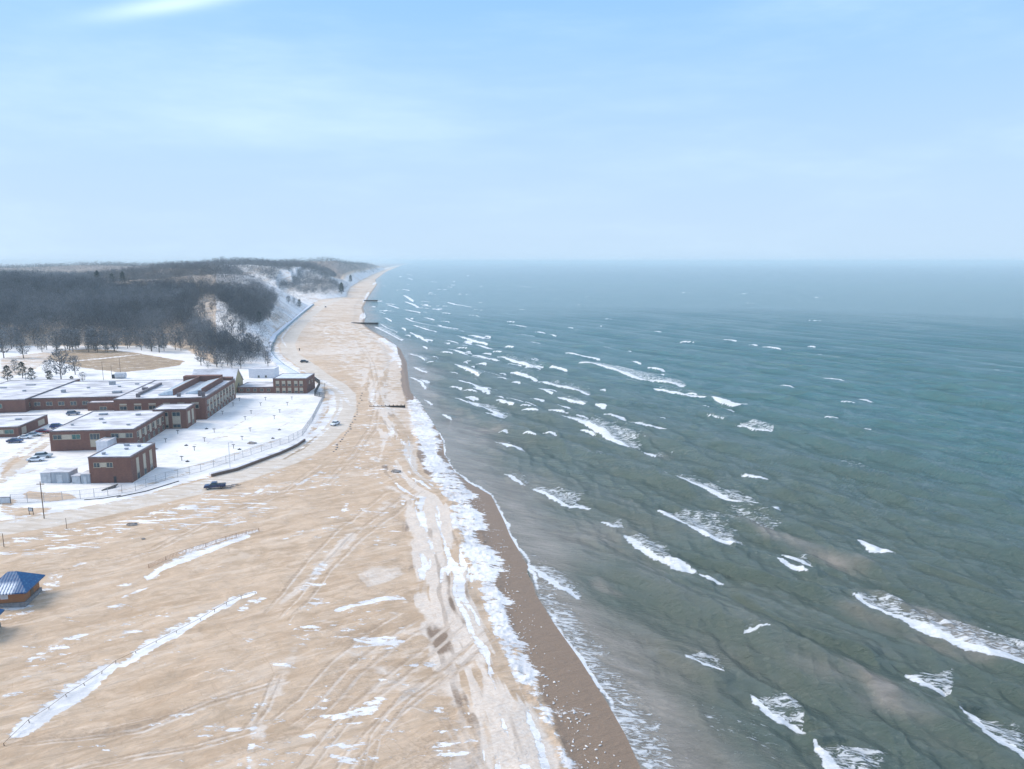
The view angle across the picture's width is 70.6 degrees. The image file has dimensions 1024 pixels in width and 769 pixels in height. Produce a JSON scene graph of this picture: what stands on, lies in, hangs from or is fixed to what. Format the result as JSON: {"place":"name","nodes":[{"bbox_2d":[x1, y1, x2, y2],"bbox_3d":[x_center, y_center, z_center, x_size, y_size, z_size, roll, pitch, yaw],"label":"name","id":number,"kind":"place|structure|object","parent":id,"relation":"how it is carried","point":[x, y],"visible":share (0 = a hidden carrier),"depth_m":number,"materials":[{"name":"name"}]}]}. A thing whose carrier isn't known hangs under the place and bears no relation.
{"place":"outdoors","nodes":[
{"label":"outdoors","id":0,"kind":"place"},
{"bbox_2d":[0,346,321,518],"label":"snowy ground","id":1,"kind":"structure","parent":0,"point":[259,424],"depth_m":246.96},
{"bbox_2d":[0,497,10,503],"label":"sign board","id":2,"kind":"object","parent":1,"relation":"on","point":[5,500],"visible":1,"depth_m":179.83,"materials":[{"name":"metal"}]},
{"bbox_2d":[0,331,13,357],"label":"bare tree","id":3,"kind":"object","parent":1,"relation":"on","point":[2,341],"visible":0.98,"depth_m":451.11,"materials":[{"name":"grey plant"}]},
{"bbox_2d":[1,365,12,380],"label":"pine tree","id":4,"kind":"object","parent":1,"relation":"on","point":[6,368],"visible":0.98,"depth_m":360.93,"materials":[{"name":"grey plant"}]},
{"bbox_2d":[2,327,18,348],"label":"bare tree","id":5,"kind":"object","parent":1,"relation":"on","point":[11,336],"visible":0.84,"depth_m":499.42,"materials":[{"name":"grey plant"}]},
{"bbox_2d":[5,327,19,346],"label":"bare tree","id":6,"kind":"object","parent":1,"relation":"on","point":[14,328],"visible":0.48,"depth_m":511.14,"materials":[{"name":"grey plant"}]},
{"bbox_2d":[9,359,18,370],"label":"bare tree","id":7,"kind":"object","parent":1,"relation":"on","point":[12,360],"visible":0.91,"depth_m":390.56,"materials":[{"name":"grey plant"}]},
{"bbox_2d":[6,438,23,442],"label":"parked car","id":8,"kind":"object","parent":1,"relation":"on","point":[17,440],"visible":1,"depth_m":240.59,"materials":[{"name":"blue paint"}]},
{"bbox_2d":[15,361,27,377],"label":"pine tree","id":9,"kind":"object","parent":1,"relation":"on","point":[20,364],"visible":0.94,"depth_m":373.45,"materials":[{"name":"grey plant"}]},
{"bbox_2d":[14,337,29,357],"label":"bare tree","id":10,"kind":"object","parent":1,"relation":"on","point":[21,342],"visible":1,"depth_m":451.12,"materials":[{"name":"grey plant"}]},
{"bbox_2d":[0,414,47,436],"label":"brick building","id":11,"kind":"structure","parent":1,"relation":"on","point":[14,425],"depth_m":257.15,"materials":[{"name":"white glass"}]},
{"bbox_2d":[4,429,13,433],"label":"window","id":12,"kind":"structure","parent":11,"relation":"in","point":[5,431],"depth_m":248.72,"materials":[{"name":"grey glass"}]},
{"bbox_2d":[17,434,32,438],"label":"parked car","id":13,"kind":"object","parent":1,"relation":"on","point":[25,436],"visible":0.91,"depth_m":246.23,"materials":[{"name":"white paint"}]},
{"bbox_2d":[27,367,37,379],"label":"pine tree","id":14,"kind":"object","parent":1,"relation":"on","point":[30,371],"visible":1,"depth_m":362.61,"materials":[{"name":"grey plant"}]},
{"bbox_2d":[27,431,42,435],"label":"parked car","id":15,"kind":"object","parent":1,"relation":"on","point":[34,433],"visible":0.84,"depth_m":249.80,"materials":[{"name":"silver metal"}]},
{"bbox_2d":[26,456,45,461],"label":"parked car","id":16,"kind":"object","parent":1,"relation":"on","point":[35,458],"visible":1,"depth_m":218.18,"materials":[{"name":"white paint"}]},
{"bbox_2d":[0,379,79,412],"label":"brick building","id":17,"kind":"structure","parent":1,"relation":"on","point":[15,395],"depth_m":309.21,"materials":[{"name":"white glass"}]},
{"bbox_2d":[37,337,46,349],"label":"bare tree","id":18,"kind":"object","parent":1,"relation":"on","point":[41,344],"visible":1,"depth_m":482.05,"materials":[{"name":"grey plant"}]},
{"bbox_2d":[36,428,49,432],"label":"parked car","id":19,"kind":"object","parent":1,"relation":"on","point":[43,430],"visible":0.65,"depth_m":254.13,"materials":[{"name":"red paint"}]},
{"bbox_2d":[34,452,52,457],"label":"parked car","id":20,"kind":"object","parent":1,"relation":"on","point":[43,454],"visible":0.76,"depth_m":222.11,"materials":[{"name":"silver metal"}]},
{"bbox_2d":[40,360,51,375],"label":"bare tree","id":21,"kind":"object","parent":1,"relation":"on","point":[46,364],"visible":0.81,"depth_m":379.99,"materials":[{"name":"grey plant"}]},
{"bbox_2d":[40,334,51,348],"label":"bare tree","id":22,"kind":"object","parent":1,"relation":"on","point":[46,340],"visible":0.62,"depth_m":494.00,"materials":[{"name":"grey plant"}]},
{"bbox_2d":[40,469,54,482],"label":"shed","id":23,"kind":"structure","parent":1,"relation":"on","point":[45,475],"depth_m":197.15,"materials":[{"name":"metal"}]},
{"bbox_2d":[45,370,53,378],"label":"pine tree","id":24,"kind":"object","parent":1,"relation":"on","point":[48,372],"visible":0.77,"depth_m":355.12,"materials":[{"name":"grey plant"}]},
{"bbox_2d":[49,423,62,428],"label":"parked car","id":25,"kind":"object","parent":1,"relation":"on","point":[52,425],"visible":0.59,"depth_m":261.55,"materials":[{"name":"blue paint"}]},
{"bbox_2d":[48,331,63,351],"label":"bare tree","id":26,"kind":"object","parent":1,"relation":"on","point":[55,338],"visible":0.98,"depth_m":482.27,"materials":[{"name":"grey plant"}]},
{"bbox_2d":[48,348,72,378],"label":"bare tree","id":27,"kind":"object","parent":1,"relation":"on","point":[61,361],"visible":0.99,"depth_m":365.24,"materials":[{"name":"grey plant"}]},
{"bbox_2d":[50,468,77,482],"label":"shed","id":28,"kind":"structure","parent":1,"relation":"on","point":[60,475],"depth_m":197.22,"materials":[{"name":"grey metal"}]},
{"bbox_2d":[56,475,62,482],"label":"door","id":29,"kind":"structure","parent":28,"relation":"in","point":[59,477],"depth_m":197.09,"materials":[{"name":"metal"}]},
{"bbox_2d":[66,410,79,415],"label":"parked car","id":30,"kind":"object","parent":1,"relation":"on","point":[68,413],"visible":1,"depth_m":284.13,"materials":[{"name":"metal"}]},
{"bbox_2d":[67,355,81,374],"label":"bare tree","id":31,"kind":"object","parent":1,"relation":"on","point":[74,362],"visible":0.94,"depth_m":384.98,"materials":[{"name":"grey plant"}]},
{"bbox_2d":[68,330,81,345],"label":"bare tree","id":32,"kind":"object","parent":1,"relation":"on","point":[77,337],"visible":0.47,"depth_m":496.64,"materials":[{"name":"grey plant"}]},
{"bbox_2d":[71,473,80,483],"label":"shed","id":33,"kind":"structure","parent":1,"relation":"on","point":[76,478],"depth_m":196.77,"materials":[{"name":"metal"}]},
{"bbox_2d":[70,331,81,347],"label":"bare tree","id":34,"kind":"object","parent":1,"relation":"on","point":[77,339],"visible":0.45,"depth_m":497.66,"materials":[{"name":"grey plant"}]},
{"bbox_2d":[80,470,90,483],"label":"shed","id":35,"kind":"structure","parent":1,"relation":"on","point":[85,477],"depth_m":196.73,"materials":[{"name":"grey metal"}]},
{"bbox_2d":[29,380,154,409],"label":"brick building","id":36,"kind":"structure","parent":1,"relation":"on","point":[77,395],"depth_m":303.96,"materials":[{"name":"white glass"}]},
{"bbox_2d":[87,401,113,410],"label":"brick building","id":37,"kind":"structure","parent":1,"relation":"on","point":[99,405],"depth_m":293.12,"materials":[{"name":"brown brick"}]},
{"bbox_2d":[96,330,108,347],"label":"bare tree","id":38,"kind":"object","parent":1,"relation":"on","point":[103,331],"visible":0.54,"depth_m":502.00,"materials":[{"name":"grey plant"}]},
{"bbox_2d":[95,437,116,451],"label":"stair hut","id":39,"kind":"object","parent":1,"relation":"on","point":[103,443],"visible":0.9,"depth_m":226.48,"materials":[{"name":"white paint"}]},
{"bbox_2d":[49,410,165,450],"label":"brick building","id":40,"kind":"structure","parent":1,"relation":"on","point":[86,431],"depth_m":236.11,"materials":[{"name":"brown brick"}]},
{"bbox_2d":[53,435,61,439],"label":"window","id":41,"kind":"structure","parent":40,"relation":"in","point":[55,437],"depth_m":229.80,"materials":[{"name":"grey glass"}]},
{"bbox_2d":[71,434,80,438],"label":"window","id":42,"kind":"structure","parent":40,"relation":"in","point":[74,436],"depth_m":230.48,"materials":[{"name":"teal glass"}]},
{"bbox_2d":[90,433,99,439],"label":"window","id":43,"kind":"structure","parent":40,"relation":"in","point":[96,436],"depth_m":231.15,"materials":[{"name":"clear glass"}]},
{"bbox_2d":[111,433,118,437],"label":"window","id":44,"kind":"structure","parent":40,"relation":"in","point":[116,435],"depth_m":231.83,"materials":[{"name":"clear glass"}]},
{"bbox_2d":[125,433,132,437],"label":"window","id":45,"kind":"structure","parent":40,"relation":"in","point":[128,435],"depth_m":232.40,"materials":[{"name":"clear glass"}]},
{"bbox_2d":[47,349,183,371],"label":"playing field","id":46,"kind":"structure","parent":1,"relation":"on","point":[135,362],"depth_m":437.43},
{"bbox_2d":[60,330,76,350],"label":"bare tree","id":47,"kind":"object","parent":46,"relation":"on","point":[65,332],"visible":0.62,"depth_m":488.86,"materials":[{"name":"grey plant"}]},
{"bbox_2d":[63,330,79,351],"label":"bare tree","id":48,"kind":"object","parent":46,"relation":"on","point":[71,342],"visible":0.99,"depth_m":483.27,"materials":[{"name":"grey plant"}]},
{"bbox_2d":[82,336,92,351],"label":"bare tree","id":49,"kind":"object","parent":46,"relation":"on","point":[86,345],"visible":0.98,"depth_m":480.94,"materials":[{"name":"grey plant"}]},
{"bbox_2d":[86,331,99,350],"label":"bare tree","id":50,"kind":"object","parent":46,"relation":"on","point":[93,336],"visible":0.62,"depth_m":487.18,"materials":[{"name":"grey plant"}]},
{"bbox_2d":[90,340,98,349],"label":"bare tree","id":51,"kind":"object","parent":46,"relation":"on","point":[92,343],"visible":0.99,"depth_m":479.35,"materials":[{"name":"grey plant"}]},
{"bbox_2d":[87,328,102,350],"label":"bare tree","id":52,"kind":"object","parent":46,"relation":"on","point":[91,330],"visible":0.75,"depth_m":486.87,"materials":[{"name":"grey plant"}]},
{"bbox_2d":[90,336,100,352],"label":"bare tree","id":53,"kind":"object","parent":46,"relation":"on","point":[97,342],"visible":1,"depth_m":479.43,"materials":[{"name":"grey plant"}]},
{"bbox_2d":[102,338,111,349],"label":"bare tree","id":54,"kind":"object","parent":46,"relation":"on","point":[104,342],"visible":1,"depth_m":481.31,"materials":[{"name":"grey plant"}]},
{"bbox_2d":[108,334,120,350],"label":"bare tree","id":55,"kind":"object","parent":46,"relation":"on","point":[113,346],"visible":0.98,"depth_m":486.17,"materials":[{"name":"grey plant"}]},
{"bbox_2d":[111,330,122,348],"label":"bare tree","id":56,"kind":"object","parent":1,"relation":"on","point":[115,332],"visible":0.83,"depth_m":498.78,"materials":[{"name":"grey plant"}]},
{"bbox_2d":[112,372,126,378],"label":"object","id":57,"kind":"object","parent":1,"relation":"on","point":[119,375],"visible":1,"depth_m":373.35,"materials":[{"name":"metal"}]},
{"bbox_2d":[88,442,156,482],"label":"brick building","id":58,"kind":"structure","parent":1,"relation":"on","point":[123,463],"depth_m":197.79,"materials":[{"name":"brown brick"}]},
{"bbox_2d":[93,463,100,467],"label":"window","id":59,"kind":"structure","parent":58,"relation":"in","point":[96,465],"depth_m":196.46,"materials":[{"name":"clear glass"}]},
{"bbox_2d":[106,462,112,467],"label":"window","id":60,"kind":"structure","parent":58,"relation":"in","point":[108,465],"depth_m":196.66,"materials":[{"name":"clear glass"}]},
{"bbox_2d":[118,327,130,343],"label":"bare tree","id":61,"kind":"object","parent":1,"relation":"on","point":[124,328],"visible":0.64,"depth_m":518.61,"materials":[{"name":"grey plant"}]},
{"bbox_2d":[120,332,131,348],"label":"bare tree","id":62,"kind":"object","parent":1,"relation":"on","point":[123,340],"visible":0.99,"depth_m":501.21,"materials":[{"name":"grey plant"}]},
{"bbox_2d":[129,330,139,346],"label":"bare tree","id":63,"kind":"object","parent":1,"relation":"on","point":[134,334],"visible":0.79,"depth_m":509.58,"materials":[{"name":"grey plant"}]},
{"bbox_2d":[134,334,145,349],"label":"bare tree","id":64,"kind":"object","parent":1,"relation":"on","point":[140,336],"visible":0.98,"depth_m":490.94,"materials":[{"name":"grey plant"}]},
{"bbox_2d":[118,481,178,496],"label":"kerb wall","id":65,"kind":"structure","parent":1,"relation":"on","point":[148,490],"depth_m":190.78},
{"bbox_2d":[143,331,157,350],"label":"bare tree","id":66,"kind":"object","parent":1,"relation":"on","point":[146,337],"visible":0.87,"depth_m":486.02,"materials":[{"name":"grey plant"}]},
{"bbox_2d":[151,329,165,352],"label":"bare tree","id":67,"kind":"object","parent":1,"relation":"on","point":[158,332],"visible":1,"depth_m":479.02,"materials":[{"name":"grey plant"}]},
{"bbox_2d":[10,394,324,502],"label":"chain link fence","id":68,"kind":"object","parent":1,"relation":"on","point":[314,413],"visible":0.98,"depth_m":202.71,"materials":[{"name":"metal"}]},
{"bbox_2d":[152,403,195,428],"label":"brick building","id":69,"kind":"structure","parent":1,"relation":"on","point":[180,416],"depth_m":261.66,"materials":[{"name":"brown brick"}]},
{"bbox_2d":[113,374,235,419],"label":"brick building","id":70,"kind":"structure","parent":1,"relation":"on","point":[209,395],"depth_m":285.12,"materials":[{"name":"brown brick"}]},
{"bbox_2d":[168,329,181,349],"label":"bare tree","id":71,"kind":"object","parent":1,"relation":"on","point":[173,337],"visible":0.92,"depth_m":493.62,"materials":[{"name":"grey plant"}]},
{"bbox_2d":[174,336,186,347],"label":"bare tree","id":72,"kind":"object","parent":1,"relation":"on","point":[181,339],"visible":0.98,"depth_m":489.57,"materials":[{"name":"grey plant"}]},
{"bbox_2d":[192,347,206,362],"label":"bare tree","id":73,"kind":"object","parent":1,"relation":"on","point":[199,353],"visible":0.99,"depth_m":419.38,"materials":[{"name":"grey plant"}]},
{"bbox_2d":[198,346,208,362],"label":"bare tree","id":74,"kind":"object","parent":1,"relation":"on","point":[204,353],"visible":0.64,"depth_m":430.44,"materials":[{"name":"grey plant"}]},
{"bbox_2d":[210,351,221,363],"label":"bare tree","id":75,"kind":"object","parent":1,"relation":"on","point":[216,360],"visible":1,"depth_m":412.32,"materials":[{"name":"grey plant"}]},
{"bbox_2d":[192,368,243,392],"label":"gabled hall","id":76,"kind":"structure","parent":1,"relation":"on","point":[236,375],"depth_m":333.22,"materials":[{"name":"beige"}]},
{"bbox_2d":[237,382,273,392],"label":"brick building","id":77,"kind":"structure","parent":1,"relation":"on","point":[257,387],"depth_m":333.35,"materials":[{"name":"brown brick"}]},
{"bbox_2d":[248,366,278,377],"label":"storage building","id":78,"kind":"structure","parent":1,"relation":"on","point":[263,371],"depth_m":376.44,"materials":[{"name":"white paint"}]},
{"bbox_2d":[263,351,272,363],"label":"bare tree","id":79,"kind":"object","parent":1,"relation":"on","point":[267,360],"visible":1,"depth_m":416.58,"materials":[{"name":"grey plant"}]},
{"bbox_2d":[273,373,314,392],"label":"brick building","id":80,"kind":"structure","parent":1,"relation":"on","point":[293,382],"depth_m":333.13,"materials":[{"name":"brown brick"}]},
{"bbox_2d":[314,377,324,397],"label":"chain link fence","id":81,"kind":"object","parent":1,"relation":"on","point":[317,387],"visible":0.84,"depth_m":333.13,"materials":[{"name":"metal"}]},
{"bbox_2d":[0,264,353,368],"bbox_3d":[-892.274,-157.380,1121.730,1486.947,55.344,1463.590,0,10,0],"label":"dune hill","id":82,"kind":"structure","parent":0,"point":[273,327],"depth_m":683.85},
{"bbox_2d":[24,323,39,341],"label":"bare tree","id":83,"kind":"object","parent":82,"relation":"on","point":[31,325],"visible":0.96,"depth_m":524.19,"materials":[{"name":"grey plant"}]},
{"bbox_2d":[215,348,224,358],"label":"bare tree","id":84,"kind":"object","parent":82,"relation":"on","point":[220,350],"visible":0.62,"depth_m":426.80,"materials":[{"name":"grey plant"}]},
{"bbox_2d":[222,347,231,365],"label":"bare tree","id":85,"kind":"object","parent":82,"relation":"on","point":[226,353],"visible":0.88,"depth_m":418.09,"materials":[{"name":"grey plant"}]},
{"bbox_2d":[227,319,235,331],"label":"bare tree","id":86,"kind":"object","parent":82,"relation":"on","point":[229,321],"visible":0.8,"depth_m":504.80,"materials":[{"name":"grey plant"}]},
{"bbox_2d":[234,351,246,367],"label":"bare tree","id":87,"kind":"object","parent":82,"relation":"on","point":[240,357],"visible":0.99,"depth_m":407.79,"materials":[{"name":"grey plant"}]},
{"bbox_2d":[244,333,255,347],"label":"bare tree","id":88,"kind":"object","parent":82,"relation":"on","point":[250,335],"visible":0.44,"depth_m":464.66,"materials":[{"name":"grey plant"}]},
{"bbox_2d":[338,282,343,293],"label":"pine tree","id":89,"kind":"object","parent":82,"relation":"on","point":[341,289],"visible":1,"depth_m":1240.43,"materials":[{"name":"green plant"}]},
{"bbox_2d":[0,296,355,535],"bbox_3d":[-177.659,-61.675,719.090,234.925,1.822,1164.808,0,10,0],"label":"road","id":90,"kind":"structure","parent":0,"point":[326,433],"depth_m":215.50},
{"bbox_2d":[36,482,44,517],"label":"utility pole","id":91,"kind":"object","parent":90,"relation":"on","point":[40,484],"visible":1,"depth_m":169.25,"materials":[{"name":"brown wood"}]},
{"bbox_2d":[203,481,225,489],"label":"pickup truck","id":92,"kind":"object","parent":90,"relation":"on","point":[212,484],"visible":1,"depth_m":192.52,"materials":[{"name":"blue paint"}]},
{"bbox_2d":[330,420,339,425],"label":"moving car","id":93,"kind":"object","parent":90,"relation":"on","point":[335,422],"visible":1,"depth_m":269.37,"materials":[{"name":"white paint"}]},
{"bbox_2d":[0,261,407,284],"bbox_3d":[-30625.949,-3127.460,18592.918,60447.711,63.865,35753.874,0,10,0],"label":"hills","id":94,"kind":"structure","parent":0,"point":[356,276],"depth_m":2491.16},
{"bbox_2d":[0,256,378,365],"bbox_3d":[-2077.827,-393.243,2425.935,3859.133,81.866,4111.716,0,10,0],"label":"forest","id":95,"kind":"object","parent":94,"relation":"on","point":[145,305],"visible":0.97,"depth_m":631.54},
{"bbox_2d":[0,262,574,768],"bbox_3d":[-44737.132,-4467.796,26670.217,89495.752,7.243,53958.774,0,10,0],"label":"beach","id":96,"kind":"structure","parent":0,"point":[364,626],"depth_m":120.06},
{"bbox_2d":[0,571,44,607],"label":"beach kiosk","id":97,"kind":"object","parent":96,"relation":"on","point":[20,589],"visible":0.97,"depth_m":127.37,"materials":[{"name":"blue metal"}]},
{"bbox_2d":[0,595,7,599],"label":"window","id":98,"kind":"structure","parent":97,"relation":"in","point":[1,596],"depth_m":126.26,"materials":[{"name":"white paint"}]},
{"bbox_2d":[3,592,255,745],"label":"snow fence","id":99,"kind":"object","parent":96,"relation":"on","point":[115,663],"visible":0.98,"depth_m":107.64,"materials":[{"name":"brown wood"}]},
{"bbox_2d":[148,529,258,567],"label":"snow fence","id":100,"kind":"object","parent":96,"relation":"on","point":[203,545],"visible":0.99,"depth_m":153.24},
{"bbox_2d":[218,484,238,487],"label":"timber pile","id":101,"kind":"object","parent":96,"relation":"on","point":[231,485],"visible":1,"depth_m":193.84,"materials":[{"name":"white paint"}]},
{"bbox_2d":[209,438,305,476],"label":"retaining wall","id":102,"kind":"structure","parent":96,"relation":"on","point":[262,458],"depth_m":218.54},
{"bbox_2d":[266,304,313,372],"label":"seawall walkway","id":103,"kind":"structure","parent":96,"relation":"on","point":[278,362],"depth_m":523.49,"materials":[{"name":"snow"}]},
{"bbox_2d":[352,322,378,323],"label":"timber groyne","id":104,"kind":"object","parent":96,"relation":"on","point":[364,323],"visible":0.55,"depth_m":727.29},
{"bbox_2d":[369,404,404,407],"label":"timber groyne","id":105,"kind":"object","parent":96,"relation":"on","point":[400,406],"visible":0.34,"depth_m":308.65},
{"bbox_2d":[356,264,640,768],"bbox_3d":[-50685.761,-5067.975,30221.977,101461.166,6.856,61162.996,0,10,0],"label":"wet sand","id":106,"kind":"structure","parent":0,"point":[559,660],"depth_m":127.57,"materials":[{"name":"sand"}]},
{"bbox_2d":[0,0,1023,261],"label":"sky","id":107,"kind":"structure","parent":0,"point":[131,130],"materials":[{"name":"blue"}]},
{"bbox_2d":[363,262,1023,768],"bbox_3d":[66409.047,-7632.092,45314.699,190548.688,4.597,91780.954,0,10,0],"label":"lake water","id":108,"kind":"structure","parent":0,"point":[763,514],"depth_m":207.06,"materials":[{"name":"liquid"}]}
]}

